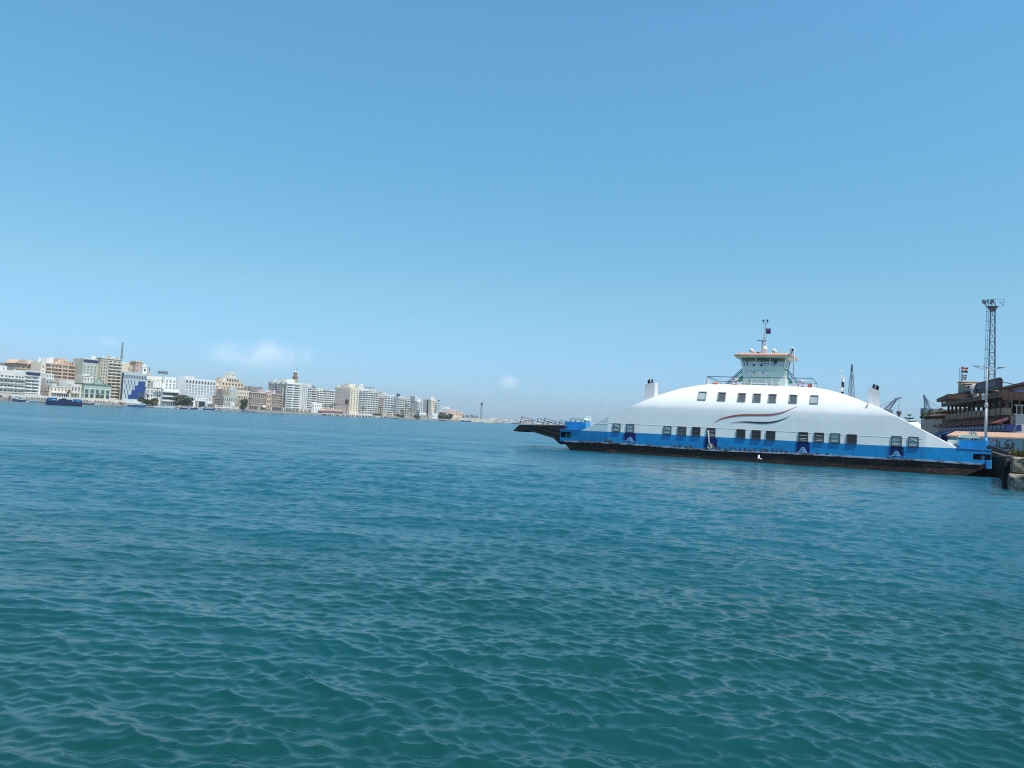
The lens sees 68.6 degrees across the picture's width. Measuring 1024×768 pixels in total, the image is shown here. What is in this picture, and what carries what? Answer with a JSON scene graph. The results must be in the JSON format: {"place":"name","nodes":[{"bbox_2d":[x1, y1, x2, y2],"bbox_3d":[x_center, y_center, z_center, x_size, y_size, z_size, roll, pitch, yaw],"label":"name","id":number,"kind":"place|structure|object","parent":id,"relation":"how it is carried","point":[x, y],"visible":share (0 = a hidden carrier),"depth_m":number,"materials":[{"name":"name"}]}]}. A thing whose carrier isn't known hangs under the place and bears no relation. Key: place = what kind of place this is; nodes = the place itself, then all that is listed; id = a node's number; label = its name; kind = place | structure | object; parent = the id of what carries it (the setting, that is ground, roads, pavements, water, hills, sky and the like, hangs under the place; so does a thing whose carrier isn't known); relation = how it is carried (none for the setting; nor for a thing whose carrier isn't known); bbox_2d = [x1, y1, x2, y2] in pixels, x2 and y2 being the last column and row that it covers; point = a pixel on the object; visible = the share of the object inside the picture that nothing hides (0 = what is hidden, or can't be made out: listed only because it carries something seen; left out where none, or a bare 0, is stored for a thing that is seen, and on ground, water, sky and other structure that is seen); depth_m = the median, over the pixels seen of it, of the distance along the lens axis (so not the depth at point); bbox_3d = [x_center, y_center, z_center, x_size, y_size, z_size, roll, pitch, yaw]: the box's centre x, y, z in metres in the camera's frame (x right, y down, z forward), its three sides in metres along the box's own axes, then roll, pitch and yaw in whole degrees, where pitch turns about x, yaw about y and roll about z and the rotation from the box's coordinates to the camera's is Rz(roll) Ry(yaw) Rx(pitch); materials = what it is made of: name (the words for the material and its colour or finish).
{"place":"outdoors","nodes":[
{"label":"outdoors","id":0,"kind":"place"},
{"bbox_2d":[0,397,553,424],"bbox_3d":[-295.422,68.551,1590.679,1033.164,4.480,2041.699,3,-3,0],"label":"promenade","id":1,"kind":"structure","parent":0,"point":[109,403],"depth_m":896.45,"materials":[{"name":"concrete"}]},
{"bbox_2d":[0,393,11,400],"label":"quay arcade","id":2,"kind":"object","parent":1,"relation":"on","point":[8,395],"visible":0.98,"depth_m":605.35,"materials":[{"name":"paint"}]},
{"bbox_2d":[0,365,25,393],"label":"apartment building","id":3,"kind":"structure","parent":1,"relation":"on","point":[11,382],"depth_m":622.61,"materials":[{"name":"paint"}]},
{"bbox_2d":[0,359,39,370],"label":"apartment building","id":4,"kind":"structure","parent":1,"relation":"on","point":[16,364],"depth_m":664.33,"materials":[{"name":"paint"}]},
{"bbox_2d":[13,370,41,394],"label":"apartment building","id":5,"kind":"structure","parent":1,"relation":"on","point":[32,384],"depth_m":640.76,"materials":[{"name":"paint"}]},
{"bbox_2d":[26,372,39,375],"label":"ribbon window","id":6,"kind":"structure","parent":5,"relation":"in","point":[27,373],"depth_m":642.06,"materials":[{"name":"blue glass"}]},
{"bbox_2d":[12,394,45,398],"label":"quay arcade","id":7,"kind":"object","parent":1,"relation":"on","point":[29,396],"visible":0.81,"depth_m":625.44,"materials":[{"name":"paint"}]},
{"bbox_2d":[30,362,45,372],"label":"apartment building","id":8,"kind":"structure","parent":1,"relation":"on","point":[38,366],"depth_m":670.65,"materials":[{"name":"paint"}]},
{"bbox_2d":[40,384,49,395],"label":"house","id":9,"kind":"structure","parent":1,"relation":"on","point":[44,390],"depth_m":651.68,"materials":[{"name":"paint"}]},
{"bbox_2d":[41,373,54,384],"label":"house","id":10,"kind":"structure","parent":1,"relation":"on","point":[47,378],"depth_m":667.48,"materials":[{"name":"paint"}]},
{"bbox_2d":[38,357,74,380],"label":"apartment building","id":11,"kind":"structure","parent":1,"relation":"on","point":[61,368],"depth_m":699.42,"materials":[{"name":"paint"}]},
{"bbox_2d":[48,383,71,396],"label":"colonnade house","id":12,"kind":"structure","parent":1,"relation":"on","point":[56,390],"depth_m":663.66,"materials":[{"name":"paint"}]},
{"bbox_2d":[52,379,74,386],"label":"house","id":13,"kind":"structure","parent":1,"relation":"on","point":[61,383],"depth_m":679.09,"materials":[{"name":"paint"}]},
{"bbox_2d":[46,396,85,400],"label":"quay arcade","id":14,"kind":"object","parent":1,"relation":"on","point":[72,398],"visible":0.25,"depth_m":660.61,"materials":[{"name":"paint"}]},
{"bbox_2d":[66,384,81,397],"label":"house","id":15,"kind":"structure","parent":1,"relation":"on","point":[76,390],"depth_m":685.47,"materials":[{"name":"paint"}]},
{"bbox_2d":[75,374,92,383],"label":"house","id":16,"kind":"structure","parent":1,"relation":"on","point":[86,378],"depth_m":705.45,"materials":[{"name":"paint"}]},
{"bbox_2d":[73,356,98,380],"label":"apartment tower","id":17,"kind":"structure","parent":1,"relation":"on","point":[84,366],"depth_m":712.58,"materials":[{"name":"paint"}]},
{"bbox_2d":[84,359,98,362],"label":"ribbon window","id":18,"kind":"structure","parent":17,"relation":"in","point":[85,360],"depth_m":714.17,"materials":[{"name":"glass"}]},
{"bbox_2d":[74,377,111,398],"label":"gabled hall","id":19,"kind":"structure","parent":1,"relation":"on","point":[97,385],"depth_m":700.13,"materials":[{"name":"paint"}]},
{"bbox_2d":[86,398,123,402],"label":"quay arcade","id":20,"kind":"object","parent":1,"relation":"on","point":[103,400],"visible":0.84,"depth_m":693.90,"materials":[{"name":"paint"}]},
{"bbox_2d":[89,356,121,399],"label":"apartment tower","id":21,"kind":"structure","parent":1,"relation":"on","point":[109,370],"depth_m":728.20,"materials":[{"name":"paint"}]},
{"bbox_2d":[120,342,123,359],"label":"radio mast","id":22,"kind":"object","parent":21,"relation":"on","point":[121,357],"visible":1,"depth_m":740.49,"materials":[{"name":"grey metal"}]},
{"bbox_2d":[119,362,129,399],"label":"apartment building","id":23,"kind":"structure","parent":1,"relation":"on","point":[125,367],"depth_m":776.12,"materials":[{"name":"paint"}]},
{"bbox_2d":[120,371,146,401],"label":"office building","id":24,"kind":"structure","parent":1,"relation":"on","point":[133,384],"depth_m":734.99,"materials":[{"name":"paint"}]},
{"bbox_2d":[124,401,142,403],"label":"quay arcade","id":25,"kind":"object","parent":1,"relation":"on","point":[133,402],"visible":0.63,"depth_m":719.55,"materials":[{"name":"paint"}]},
{"bbox_2d":[129,361,143,371],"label":"stair tower","id":26,"kind":"structure","parent":1,"relation":"on","point":[135,365],"depth_m":778.67,"materials":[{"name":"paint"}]},
{"bbox_2d":[139,364,146,373],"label":"apartment building","id":27,"kind":"structure","parent":1,"relation":"on","point":[143,369],"depth_m":779.03,"materials":[{"name":"paint"}]},
{"bbox_2d":[137,397,158,404],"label":"bush","id":28,"kind":"object","parent":1,"relation":"on","point":[154,401],"visible":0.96,"depth_m":731.39,"materials":[{"name":"green plant"}]},
{"bbox_2d":[144,386,160,404],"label":"corner house","id":29,"kind":"structure","parent":1,"relation":"on","point":[154,392],"depth_m":753.00,"materials":[{"name":"paint"}]},
{"bbox_2d":[146,376,165,387],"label":"apartment building","id":30,"kind":"structure","parent":1,"relation":"on","point":[153,381],"depth_m":772.48,"materials":[{"name":"paint"}]},
{"bbox_2d":[158,371,167,403],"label":"light pole","id":31,"kind":"object","parent":1,"relation":"on","point":[165,372],"visible":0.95,"depth_m":749.03,"materials":[{"name":"grey metal"}]},
{"bbox_2d":[157,376,175,388],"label":"hotel wing","id":32,"kind":"structure","parent":1,"relation":"on","point":[170,382],"depth_m":787.19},
{"bbox_2d":[160,388,180,405],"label":"annex","id":33,"kind":"object","parent":1,"relation":"on","point":[167,395],"visible":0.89,"depth_m":765.76,"materials":[{"name":"paint"}]},
{"bbox_2d":[171,394,194,405],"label":"tree","id":34,"kind":"object","parent":1,"relation":"on","point":[181,399],"visible":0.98,"depth_m":770.70,"materials":[{"name":"green plant"}]},
{"bbox_2d":[176,375,215,406],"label":"hotel","id":35,"kind":"structure","parent":1,"relation":"on","point":[201,392],"depth_m":808.07,"materials":[{"name":"paint"}]},
{"bbox_2d":[212,396,223,407],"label":"old house","id":36,"kind":"structure","parent":1,"relation":"on","point":[217,400],"depth_m":832.84,"materials":[{"name":"paint"}]},
{"bbox_2d":[215,386,223,395],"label":"gabled house","id":37,"kind":"structure","parent":1,"relation":"on","point":[217,392],"depth_m":852.57,"materials":[{"name":"paint"}]},
{"bbox_2d":[218,387,236,407],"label":"old house","id":38,"kind":"structure","parent":1,"relation":"on","point":[230,397],"depth_m":850.58,"materials":[{"name":"paint"}]},
{"bbox_2d":[215,404,246,408],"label":"promenade fence","id":39,"kind":"object","parent":1,"relation":"on","point":[228,407],"visible":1,"depth_m":835.34,"materials":[{"name":"paint"}]},
{"bbox_2d":[215,372,247,390],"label":"apartment building","id":40,"kind":"structure","parent":1,"relation":"on","point":[228,380],"depth_m":890.15,"materials":[{"name":"paint"}]},
{"bbox_2d":[236,390,249,408],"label":"old house","id":41,"kind":"structure","parent":1,"relation":"on","point":[242,394],"depth_m":867.37,"materials":[{"name":"paint"}]},
{"bbox_2d":[239,398,247,408],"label":"bush","id":42,"kind":"object","parent":1,"relation":"on","point":[244,403],"visible":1,"depth_m":853.50,"materials":[{"name":"green plant"}]},
{"bbox_2d":[244,386,262,391],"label":"warehouse","id":43,"kind":"structure","parent":1,"relation":"on","point":[252,389],"depth_m":916.02,"materials":[{"name":"paint"}]},
{"bbox_2d":[249,390,281,409],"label":"mansion","id":44,"kind":"structure","parent":1,"relation":"on","point":[268,399],"depth_m":895.60,"materials":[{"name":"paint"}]},
{"bbox_2d":[258,406,295,411],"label":"promenade fence","id":45,"kind":"object","parent":1,"relation":"on","point":[283,408],"visible":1,"depth_m":897.69,"materials":[{"name":"paint"}]},
{"bbox_2d":[268,379,299,410],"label":"apartment tower","id":46,"kind":"structure","parent":1,"relation":"on","point":[288,390],"depth_m":932.46,"materials":[{"name":"paint"}]},
{"bbox_2d":[292,371,297,382],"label":"minaret","id":47,"kind":"object","parent":1,"relation":"on","point":[294,377],"visible":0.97,"depth_m":971.51,"materials":[{"name":"paint"}]},
{"bbox_2d":[294,408,311,411],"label":"promenade fence","id":48,"kind":"object","parent":1,"relation":"on","point":[307,410],"visible":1,"depth_m":933.25,"materials":[{"name":"paint"}]},
{"bbox_2d":[298,383,311,410],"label":"apartment building","id":49,"kind":"structure","parent":1,"relation":"on","point":[305,397],"depth_m":947.05,"materials":[{"name":"paint"}]},
{"bbox_2d":[311,386,316,402],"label":"apartment building","id":50,"kind":"structure","parent":1,"relation":"on","point":[314,394],"depth_m":963.29,"materials":[{"name":"paint"}]},
{"bbox_2d":[310,403,321,412],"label":"villa","id":51,"kind":"object","parent":1,"relation":"on","point":[315,407],"visible":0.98,"depth_m":957.90,"materials":[{"name":"paint"}]},
{"bbox_2d":[316,388,323,408],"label":"apartment building","id":52,"kind":"structure","parent":1,"relation":"on","point":[320,396],"depth_m":985.97,"materials":[{"name":"paint"}]},
{"bbox_2d":[321,389,335,408],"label":"apartment building","id":53,"kind":"structure","parent":1,"relation":"on","point":[328,397],"depth_m":994.71,"materials":[{"name":"paint"}]},
{"bbox_2d":[318,409,343,413],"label":"waterside cafe","id":54,"kind":"structure","parent":1,"relation":"on","point":[336,411],"depth_m":970.37,"materials":[{"name":"paint"}]},
{"bbox_2d":[334,384,358,414],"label":"apartment tower","id":55,"kind":"structure","parent":1,"relation":"on","point":[344,392],"depth_m":1028.87,"materials":[{"name":"paint"}]},
{"bbox_2d":[355,384,365,414],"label":"apartment tower","id":56,"kind":"structure","parent":1,"relation":"on","point":[362,396],"depth_m":1042.79,"materials":[{"name":"paint"}]},
{"bbox_2d":[364,387,378,414],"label":"apartment tower","id":57,"kind":"structure","parent":1,"relation":"on","point":[371,402],"depth_m":1059.15,"materials":[{"name":"paint"}]},
{"bbox_2d":[377,394,383,414],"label":"apartment building","id":58,"kind":"structure","parent":1,"relation":"on","point":[380,400],"depth_m":1077.97,"materials":[{"name":"paint"}]},
{"bbox_2d":[378,392,393,415],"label":"apartment building","id":59,"kind":"structure","parent":1,"relation":"on","point":[388,403],"depth_m":1090.26,"materials":[{"name":"paint"}]},
{"bbox_2d":[393,394,404,413],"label":"apartment building","id":60,"kind":"structure","parent":1,"relation":"on","point":[399,403],"depth_m":1106.89,"materials":[{"name":"paint"}]},
{"bbox_2d":[384,412,426,417],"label":"promenade fence","id":61,"kind":"object","parent":1,"relation":"on","point":[405,416],"visible":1,"depth_m":1103.43,"materials":[{"name":"paint"}]},
{"bbox_2d":[404,397,409,415],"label":"apartment building","id":62,"kind":"structure","parent":1,"relation":"on","point":[407,402],"depth_m":1118.94,"materials":[{"name":"paint"}]},
{"bbox_2d":[409,396,422,415],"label":"apartment building","id":63,"kind":"structure","parent":1,"relation":"on","point":[416,403],"depth_m":1139.78,"materials":[{"name":"paint"}]},
{"bbox_2d":[416,412,425,416],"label":"house","id":64,"kind":"structure","parent":1,"relation":"on","point":[422,414],"depth_m":1129.82,"materials":[{"name":"paint"}]},
{"bbox_2d":[423,396,436,417],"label":"apartment tower","id":65,"kind":"structure","parent":1,"relation":"on","point":[429,405],"depth_m":1162.39,"materials":[{"name":"paint"}]},
{"bbox_2d":[429,413,437,418],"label":"house","id":66,"kind":"structure","parent":1,"relation":"on","point":[431,415],"depth_m":1149.32,"materials":[{"name":"paint"}]},
{"bbox_2d":[439,412,449,418],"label":"bush","id":67,"kind":"object","parent":1,"relation":"on","point":[446,416],"visible":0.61,"depth_m":1190.41,"materials":[{"name":"green plant"}]},
{"bbox_2d":[442,406,457,415],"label":"house","id":68,"kind":"structure","parent":1,"relation":"on","point":[454,412],"depth_m":1265.58,"materials":[{"name":"paint"}]},
{"bbox_2d":[456,417,493,422],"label":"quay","id":69,"kind":"structure","parent":1,"relation":"on","point":[477,420],"depth_m":1331.28,"materials":[{"name":"paint"}]},
{"bbox_2d":[0,401,1023,767],"bbox_3d":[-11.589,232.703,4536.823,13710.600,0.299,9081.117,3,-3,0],"label":"water","id":70,"kind":"structure","parent":0,"point":[204,589],"depth_m":14.12,"materials":[{"name":"teal liquid"}]},
{"bbox_2d":[12,397,27,401],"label":"motor launch","id":71,"kind":"object","parent":70,"relation":"on","point":[18,399],"visible":0.96,"depth_m":607.40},
{"bbox_2d":[45,396,81,405],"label":"barge ferry","id":72,"kind":"object","parent":70,"relation":"on","point":[62,401],"visible":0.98,"depth_m":426.85,"materials":[{"name":"blue metal"}]},
{"bbox_2d":[154,404,172,407],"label":"motor yacht","id":73,"kind":"object","parent":70,"relation":"on","point":[161,406],"visible":0.97,"depth_m":735.59,"materials":[{"name":"white plastic"}]},
{"bbox_2d":[183,406,198,409],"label":"fishing boat","id":74,"kind":"object","parent":70,"relation":"on","point":[188,407],"visible":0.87,"depth_m":766.45,"materials":[{"name":"white"}]},
{"bbox_2d":[201,406,215,409],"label":"fishing boat","id":75,"kind":"object","parent":70,"relation":"on","point":[204,407],"visible":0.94,"depth_m":786.94,"materials":[{"name":"blue"}]},
{"bbox_2d":[316,414,349,415],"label":"pier","id":76,"kind":"structure","parent":70,"relation":"on","point":[332,415],"depth_m":956.86,"materials":[{"name":"paint"}]},
{"bbox_2d":[349,415,385,417],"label":"pier","id":77,"kind":"structure","parent":70,"relation":"in","point":[366,416],"depth_m":1014.98,"materials":[{"name":"paint"}]},
{"bbox_2d":[513,319,1012,475],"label":"car ferry","id":78,"kind":"object","parent":70,"relation":"on","point":[767,414],"visible":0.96,"depth_m":90.62,"materials":[{"name":"blue paint"}]},
{"bbox_2d":[707,431,711,448],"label":"anchor","id":79,"kind":"object","parent":78,"relation":"hanging from","point":[708,441],"visible":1,"depth_m":92.67,"materials":[{"name":"grey metal"}]},
{"bbox_2d":[797,380,804,386],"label":"lifebuoy","id":80,"kind":"object","parent":78,"relation":"hanging from","point":[800,381],"visible":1,"depth_m":90.61,"materials":[{"name":"white plastic"}]},
{"bbox_2d":[971,456,1010,486],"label":"dock","id":81,"kind":"object","parent":70,"relation":"in","point":[1000,467],"visible":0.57,"depth_m":80.51,"materials":[{"name":"black concrete"}]},
{"bbox_2d":[1007,473,1023,490],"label":"stone block","id":82,"kind":"structure","parent":70,"relation":"in","point":[1015,482],"depth_m":59.35,"materials":[{"name":"grey stone"}]},
{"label":"stone block","id":83,"kind":"object","parent":70,"relation":"in","visible":0},
{"bbox_2d":[1010,457,1023,473],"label":"stone block","id":84,"kind":"structure","parent":83,"relation":"on","point":[1016,464],"depth_m":60.67,"materials":[{"name":"grey stone"}]},
{"bbox_2d":[0,0,1023,424],"label":"sky","id":85,"kind":"structure","parent":0,"point":[574,205],"materials":[{"name":"blue"}]},
{"bbox_2d":[997,455,1018,473],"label":"bank","id":86,"kind":"structure","parent":0,"point":[1010,462],"depth_m":79.52,"materials":[{"name":"grey concrete"}]},
{"bbox_2d":[848,364,854,397],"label":"pyramid mast","id":87,"kind":"object","parent":86,"relation":"on","point":[851,374],"visible":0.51,"depth_m":300.48,"materials":[{"name":"metal"}]},
{"bbox_2d":[883,397,901,413],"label":"harbour crane","id":88,"kind":"object","parent":86,"relation":"on","point":[891,404],"visible":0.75,"depth_m":329.90,"materials":[{"name":"grey metal"}]},
{"bbox_2d":[904,414,915,421],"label":"norfolk pine","id":89,"kind":"object","parent":86,"relation":"on","point":[909,415],"visible":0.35,"depth_m":229.77,"materials":[{"name":"green plant"}]},
{"bbox_2d":[909,422,920,428],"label":"white dome tent","id":90,"kind":"object","parent":86,"relation":"on","point":[917,424],"visible":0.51,"depth_m":213.48,"materials":[{"name":"white fabric"}]},
{"bbox_2d":[920,395,938,414],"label":"harbour crane","id":91,"kind":"object","parent":86,"relation":"on","point":[926,403],"visible":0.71,"depth_m":300.09,"materials":[{"name":"grey metal"}]},
{"bbox_2d":[939,431,950,441],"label":"tarpaulin shelter","id":92,"kind":"object","parent":86,"relation":"on","point":[943,436],"visible":0.28,"depth_m":99.12,"materials":[{"name":"blue fabric"}]},
{"bbox_2d":[920,409,975,437],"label":"terrace house","id":93,"kind":"structure","parent":86,"relation":"on","point":[927,425],"depth_m":160.90,"materials":[{"name":"brick"}]},
{"bbox_2d":[920,411,926,419],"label":"terrace shrub","id":94,"kind":"object","parent":93,"relation":"on","point":[923,413],"visible":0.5,"depth_m":171.78,"materials":[{"name":"green plant"}]},
{"bbox_2d":[926,411,935,418],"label":"terrace shrub","id":95,"kind":"object","parent":93,"relation":"on","point":[929,416],"visible":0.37,"depth_m":163.46,"materials":[{"name":"green plant"}]},
{"bbox_2d":[933,381,1023,436],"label":"waterfront cafe","id":96,"kind":"structure","parent":86,"relation":"on","point":[1005,411],"depth_m":119.19,"materials":[{"name":"brown wood"}]},
{"bbox_2d":[976,377,1023,404],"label":"roof signboard","id":97,"kind":"object","parent":96,"relation":"on","point":[995,384],"visible":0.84,"depth_m":112.74},
{"bbox_2d":[970,384,978,395],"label":"round sign","id":98,"kind":"object","parent":97,"relation":"attached to","point":[973,389],"visible":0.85,"depth_m":121.20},
{"bbox_2d":[946,431,1023,453],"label":"mural wall","id":99,"kind":"structure","parent":86,"relation":"on","point":[1006,441],"depth_m":87.12,"materials":[{"name":"paint"}]},
{"bbox_2d":[972,365,1005,440],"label":"street lamp","id":100,"kind":"object","parent":86,"relation":"on","point":[985,427],"visible":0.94,"depth_m":84.02,"materials":[{"name":"grey metal"}]},
{"bbox_2d":[982,299,1003,393],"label":"floodlight tower","id":101,"kind":"structure","parent":86,"relation":"on","point":[992,308],"depth_m":140.76,"materials":[{"name":"metal"}]},
{"bbox_2d":[1008,449,1023,456],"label":"quay shrub","id":102,"kind":"object","parent":86,"relation":"on","point":[1017,453],"visible":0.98,"depth_m":69.55,"materials":[{"name":"green plant"}]},
{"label":"flagstaff","id":103,"kind":"object","parent":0,"visible":0},
{"bbox_2d":[841,376,843,393],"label":"furled flag","id":104,"kind":"object","parent":103,"relation":"hanging from","point":[842,389],"visible":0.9,"depth_m":93.13,"materials":[{"name":"white fabric"}]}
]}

